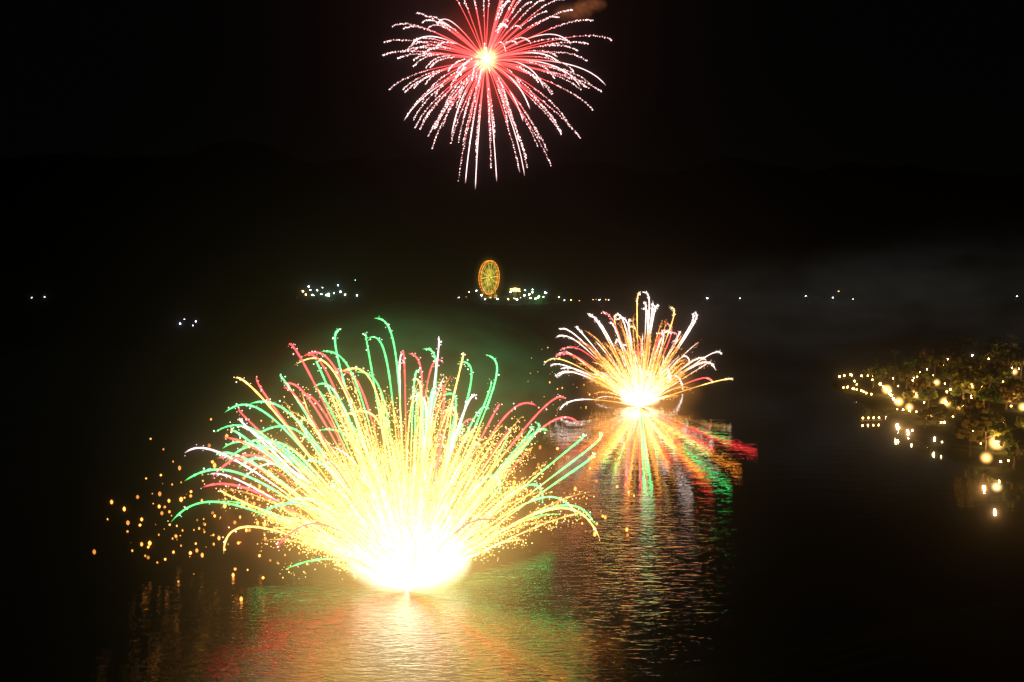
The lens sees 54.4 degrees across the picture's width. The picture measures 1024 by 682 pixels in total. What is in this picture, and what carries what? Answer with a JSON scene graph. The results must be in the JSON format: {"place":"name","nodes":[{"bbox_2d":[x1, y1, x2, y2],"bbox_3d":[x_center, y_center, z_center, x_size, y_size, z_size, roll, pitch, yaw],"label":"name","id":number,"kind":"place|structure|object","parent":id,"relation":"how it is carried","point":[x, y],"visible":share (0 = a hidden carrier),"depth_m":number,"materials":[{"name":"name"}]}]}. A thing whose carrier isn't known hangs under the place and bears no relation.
{"place":"outdoors","nodes":[
{"label":"outdoors","id":0,"kind":"place"},
{"bbox_2d":[93,418,634,556],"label":"sparks","id":1,"kind":"object","parent":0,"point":[249,529],"visible":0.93,"depth_m":328.38},
{"bbox_2d":[127,438,637,600],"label":"sparks","id":2,"kind":"object","parent":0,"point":[257,522],"visible":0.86,"depth_m":341.78},
{"bbox_2d":[382,0,611,188],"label":"firework","id":3,"kind":"object","parent":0,"point":[483,59],"visible":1,"depth_m":496.62},
{"bbox_2d":[0,301,1023,681],"bbox_3d":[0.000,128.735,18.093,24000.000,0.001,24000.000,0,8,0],"label":"lake water","id":4,"kind":"structure","parent":0,"point":[780,491],"depth_m":439.43,"materials":[{"name":"black liquid"}]},
{"bbox_2d":[171,318,602,590],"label":"firework","id":5,"kind":"object","parent":4,"relation":"on","point":[388,546],"visible":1,"depth_m":324.98},
{"bbox_2d":[544,291,732,408],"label":"firework","id":6,"kind":"object","parent":4,"relation":"on","point":[635,392],"visible":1,"depth_m":635.03},
{"bbox_2d":[860,417,882,421],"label":"boat","id":7,"kind":"object","parent":4,"relation":"on","point":[870,420],"visible":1,"depth_m":591.98,"materials":[{"name":"brown wood"}]},
{"bbox_2d":[0,135,1023,681],"bbox_3d":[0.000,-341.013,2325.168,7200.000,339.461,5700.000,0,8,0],"label":"hills","id":8,"kind":"structure","parent":0,"point":[236,221],"depth_m":1627.16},
{"bbox_2d":[479,260,499,298],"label":"ferris wheel","id":9,"kind":"object","parent":8,"relation":"on","point":[490,279],"visible":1,"depth_m":1310.39,"materials":[{"name":"yellow metal"}]},
{"bbox_2d":[470,289,558,303],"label":"distant lights","id":10,"kind":"object","parent":8,"relation":"on","point":[517,299],"visible":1,"depth_m":1285.04,"materials":[{"name":"grey metal"}]},
{"bbox_2d":[0,0,1023,176],"label":"sky","id":11,"kind":"structure","parent":0,"point":[804,85],"materials":[{"name":"black"}]},
{"bbox_2d":[832,353,1023,481],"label":"park ground","id":12,"kind":"structure","parent":0,"point":[952,446],"depth_m":594.75,"materials":[{"name":"black"}]},
{"bbox_2d":[862,365,886,387],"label":"park tree","id":13,"kind":"object","parent":12,"relation":"on","point":[875,371],"visible":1,"depth_m":678.18,"materials":[{"name":"green plant"}]},
{"bbox_2d":[871,360,887,382],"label":"park tree","id":14,"kind":"object","parent":12,"relation":"on","point":[880,364],"visible":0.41,"depth_m":693.39,"materials":[{"name":"green plant"}]},
{"bbox_2d":[873,353,896,376],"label":"park tree","id":15,"kind":"object","parent":12,"relation":"on","point":[889,358],"visible":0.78,"depth_m":715.53,"materials":[{"name":"green plant"}]},
{"bbox_2d":[884,363,902,384],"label":"park tree","id":16,"kind":"object","parent":12,"relation":"on","point":[894,368],"visible":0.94,"depth_m":684.88,"materials":[{"name":"green plant"}]},
{"bbox_2d":[896,357,912,367],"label":"park tree","id":17,"kind":"object","parent":12,"relation":"on","point":[903,362],"visible":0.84,"depth_m":701.00,"materials":[{"name":"green plant"}]},
{"bbox_2d":[897,368,918,388],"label":"park tree","id":18,"kind":"object","parent":12,"relation":"on","point":[903,373],"visible":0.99,"depth_m":668.37,"materials":[{"name":"green plant"}]},
{"bbox_2d":[902,391,915,406],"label":"park tree","id":19,"kind":"object","parent":12,"relation":"on","point":[910,395],"visible":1,"depth_m":617.70,"materials":[{"name":"green plant"}]},
{"bbox_2d":[906,366,915,384],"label":"park tree","id":20,"kind":"object","parent":12,"relation":"on","point":[911,368],"visible":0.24,"depth_m":684.96,"materials":[{"name":"green plant"}]},
{"bbox_2d":[908,356,917,365],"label":"park tree","id":21,"kind":"object","parent":12,"relation":"on","point":[913,360],"visible":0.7,"depth_m":735.97,"materials":[{"name":"green plant"}]},
{"bbox_2d":[912,346,924,364],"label":"park tree","id":22,"kind":"object","parent":12,"relation":"on","point":[914,349],"visible":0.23,"depth_m":782.11,"materials":[{"name":"green plant"}]},
{"bbox_2d":[907,377,932,401],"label":"park tree","id":23,"kind":"object","parent":12,"relation":"on","point":[920,382],"visible":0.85,"depth_m":629.06,"materials":[{"name":"green plant"}]},
{"bbox_2d":[916,408,932,427],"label":"park tree","id":24,"kind":"object","parent":12,"relation":"on","point":[923,414],"visible":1,"depth_m":563.41,"materials":[{"name":"green plant"}]},
{"bbox_2d":[915,346,934,368],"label":"park tree","id":25,"kind":"object","parent":12,"relation":"on","point":[920,352],"visible":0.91,"depth_m":754.81,"materials":[{"name":"green plant"}]},
{"bbox_2d":[916,387,937,407],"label":"park tree","id":26,"kind":"object","parent":12,"relation":"on","point":[927,393],"visible":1,"depth_m":610.14,"materials":[{"name":"green plant"}]},
{"bbox_2d":[921,373,935,385],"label":"park tree","id":27,"kind":"object","parent":12,"relation":"on","point":[928,377],"visible":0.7,"depth_m":649.57,"materials":[{"name":"green plant"}]},
{"bbox_2d":[920,351,948,378],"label":"park tree","id":28,"kind":"object","parent":12,"relation":"on","point":[935,358],"visible":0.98,"depth_m":705.93,"materials":[{"name":"green plant"}]},
{"bbox_2d":[854,354,1018,463],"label":"lights","id":29,"kind":"object","parent":12,"relation":"on","point":[946,391],"visible":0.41,"depth_m":639.22,"materials":[{"name":"grey metal"}]},
{"bbox_2d":[926,403,949,426],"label":"park tree","id":30,"kind":"object","parent":12,"relation":"on","point":[942,410],"visible":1,"depth_m":563.25,"materials":[{"name":"green plant"}]},
{"bbox_2d":[938,363,961,391],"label":"park tree","id":31,"kind":"object","parent":12,"relation":"on","point":[951,368],"visible":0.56,"depth_m":659.78,"materials":[{"name":"green plant"}]},
{"bbox_2d":[939,340,960,357],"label":"park tree","id":32,"kind":"object","parent":12,"relation":"on","point":[955,345],"visible":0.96,"depth_m":777.12,"materials":[{"name":"green plant"}]},
{"bbox_2d":[948,357,959,364],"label":"park tree","id":33,"kind":"object","parent":12,"relation":"on","point":[953,360],"visible":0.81,"depth_m":738.24,"materials":[{"name":"green plant"}]},
{"bbox_2d":[946,395,962,415],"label":"park tree","id":34,"kind":"object","parent":12,"relation":"on","point":[955,401],"visible":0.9,"depth_m":586.73,"materials":[{"name":"green plant"}]},
{"bbox_2d":[949,376,961,396],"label":"park tree","id":35,"kind":"object","parent":12,"relation":"on","point":[955,391],"visible":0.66,"depth_m":627.17,"materials":[{"name":"green plant"}]},
{"bbox_2d":[954,351,966,364],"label":"park tree","id":36,"kind":"object","parent":12,"relation":"on","point":[957,354],"visible":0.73,"depth_m":760.18,"materials":[{"name":"green plant"}]},
{"bbox_2d":[957,357,972,364],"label":"park tree","id":37,"kind":"object","parent":12,"relation":"on","point":[963,359],"visible":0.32,"depth_m":704.94,"materials":[{"name":"green plant"}]},
{"bbox_2d":[950,368,984,398],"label":"park tree","id":38,"kind":"object","parent":12,"relation":"on","point":[963,377],"visible":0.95,"depth_m":617.41,"materials":[{"name":"green plant"}]},
{"bbox_2d":[957,334,979,354],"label":"park tree","id":39,"kind":"object","parent":12,"relation":"on","point":[968,341],"visible":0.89,"depth_m":787.99,"materials":[{"name":"green plant"}]},
{"bbox_2d":[959,360,982,388],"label":"park tree","id":40,"kind":"object","parent":12,"relation":"on","point":[973,365],"visible":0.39,"depth_m":675.50,"materials":[{"name":"green plant"}]},
{"bbox_2d":[960,398,981,406],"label":"park tree","id":41,"kind":"object","parent":12,"relation":"on","point":[977,400],"visible":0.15,"depth_m":574.74,"materials":[{"name":"green plant"}]},
{"bbox_2d":[952,411,991,456],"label":"park tree","id":42,"kind":"object","parent":12,"relation":"on","point":[967,423],"visible":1,"depth_m":499.20,"materials":[{"name":"green plant"}]},
{"bbox_2d":[959,398,984,412],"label":"park tree","id":43,"kind":"object","parent":12,"relation":"on","point":[968,403],"visible":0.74,"depth_m":564.83,"materials":[{"name":"green plant"}]},
{"bbox_2d":[964,407,986,416],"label":"park tree","id":44,"kind":"object","parent":12,"relation":"on","point":[982,410],"visible":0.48,"depth_m":548.30,"materials":[{"name":"green plant"}]},
{"bbox_2d":[967,369,991,397],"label":"park tree","id":45,"kind":"object","parent":12,"relation":"on","point":[982,374],"visible":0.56,"depth_m":633.42,"materials":[{"name":"green plant"}]},
{"bbox_2d":[974,353,986,366],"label":"park tree","id":46,"kind":"object","parent":12,"relation":"on","point":[977,356],"visible":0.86,"depth_m":751.91,"materials":[{"name":"green plant"}]},
{"bbox_2d":[974,386,991,407],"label":"park tree","id":47,"kind":"object","parent":12,"relation":"on","point":[980,390],"visible":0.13,"depth_m":606.53,"materials":[{"name":"green plant"}]},
{"bbox_2d":[980,358,993,365],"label":"park tree","id":48,"kind":"object","parent":12,"relation":"on","point":[984,360],"visible":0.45,"depth_m":729.22,"materials":[{"name":"green plant"}]},
{"bbox_2d":[969,413,1007,449],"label":"park tree","id":49,"kind":"object","parent":12,"relation":"on","point":[998,429],"visible":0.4,"depth_m":510.35,"materials":[{"name":"green plant"}]},
{"bbox_2d":[973,386,1003,413],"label":"park tree","id":50,"kind":"object","parent":12,"relation":"on","point":[993,394],"visible":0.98,"depth_m":581.58,"materials":[{"name":"green plant"}]},
{"bbox_2d":[979,366,997,387],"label":"park tree","id":51,"kind":"object","parent":12,"relation":"on","point":[988,369],"visible":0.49,"depth_m":658.58,"materials":[{"name":"green plant"}]},
{"bbox_2d":[984,344,995,355],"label":"park tree","id":52,"kind":"object","parent":12,"relation":"on","point":[990,348],"visible":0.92,"depth_m":788.46,"materials":[{"name":"green plant"}]},
{"bbox_2d":[980,361,1002,385],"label":"park tree","id":53,"kind":"object","parent":12,"relation":"on","point":[995,365],"visible":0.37,"depth_m":692.23,"materials":[{"name":"green plant"}]},
{"bbox_2d":[987,336,1005,346],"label":"park tree","id":54,"kind":"object","parent":12,"relation":"on","point":[996,341],"visible":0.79,"depth_m":797.38,"materials":[{"name":"green plant"}]},
{"bbox_2d":[988,423,1007,446],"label":"park tree","id":55,"kind":"object","parent":12,"relation":"on","point":[1004,424],"visible":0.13,"depth_m":518.64,"materials":[{"name":"green plant"}]},
{"bbox_2d":[992,411,1004,422],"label":"park tree","id":56,"kind":"object","parent":12,"relation":"on","point":[1000,418],"visible":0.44,"depth_m":537.13,"materials":[{"name":"green plant"}]},
{"bbox_2d":[988,368,1013,383],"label":"park tree","id":57,"kind":"object","parent":12,"relation":"on","point":[1005,374],"visible":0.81,"depth_m":648.33,"materials":[{"name":"green plant"}]},
{"bbox_2d":[990,352,1013,364],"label":"park tree","id":58,"kind":"object","parent":12,"relation":"on","point":[1002,357],"visible":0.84,"depth_m":719.35,"materials":[{"name":"green plant"}]},
{"bbox_2d":[992,345,1014,358],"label":"park tree","id":59,"kind":"object","parent":12,"relation":"on","point":[1000,350],"visible":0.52,"depth_m":744.82,"materials":[{"name":"green plant"}]},
{"bbox_2d":[998,364,1013,372],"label":"park tree","id":60,"kind":"object","parent":12,"relation":"on","point":[1009,367],"visible":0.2,"depth_m":698.62,"materials":[{"name":"green plant"}]},
{"bbox_2d":[998,386,1018,409],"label":"park tree","id":61,"kind":"object","parent":12,"relation":"on","point":[1008,395],"visible":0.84,"depth_m":600.28,"materials":[{"name":"green plant"}]},
{"bbox_2d":[998,332,1018,343],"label":"park tree","id":62,"kind":"object","parent":12,"relation":"on","point":[1010,337],"visible":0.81,"depth_m":837.13,"materials":[{"name":"green plant"}]},
{"bbox_2d":[994,429,1023,468],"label":"park tree","id":63,"kind":"object","parent":12,"relation":"on","point":[1016,438],"visible":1,"depth_m":478.53,"materials":[{"name":"green plant"}]},
{"bbox_2d":[998,378,1023,408],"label":"park tree","id":64,"kind":"object","parent":12,"relation":"on","point":[1011,383],"visible":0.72,"depth_m":607.75,"materials":[{"name":"green plant"}]},
{"bbox_2d":[1008,341,1018,347],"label":"park tree","id":65,"kind":"object","parent":12,"relation":"on","point":[1010,344],"visible":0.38,"depth_m":827.03,"materials":[{"name":"green plant"}]},
{"bbox_2d":[1005,346,1023,374],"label":"park tree","id":66,"kind":"object","parent":12,"relation":"on","point":[1013,352],"visible":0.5,"depth_m":728.41,"materials":[{"name":"green plant"}]},
{"bbox_2d":[1006,430,1023,459],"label":"park tree","id":67,"kind":"object","parent":12,"relation":"on","point":[1020,457],"visible":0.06,"depth_m":495.37,"materials":[{"name":"green plant"}]},
{"bbox_2d":[1009,353,1023,377],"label":"park tree","id":68,"kind":"object","parent":12,"relation":"on","point":[1017,358],"visible":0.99,"depth_m":718.70,"materials":[{"name":"green plant"}]},
{"bbox_2d":[1013,342,1023,349],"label":"park tree","id":69,"kind":"object","parent":12,"relation":"on","point":[1019,345],"visible":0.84,"depth_m":787.73,"materials":[{"name":"green plant"}]},
{"bbox_2d":[1015,411,1023,426],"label":"park tree","id":70,"kind":"object","parent":12,"relation":"on","point":[1020,421],"visible":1,"depth_m":518.57,"materials":[{"name":"green plant"}]}
]}

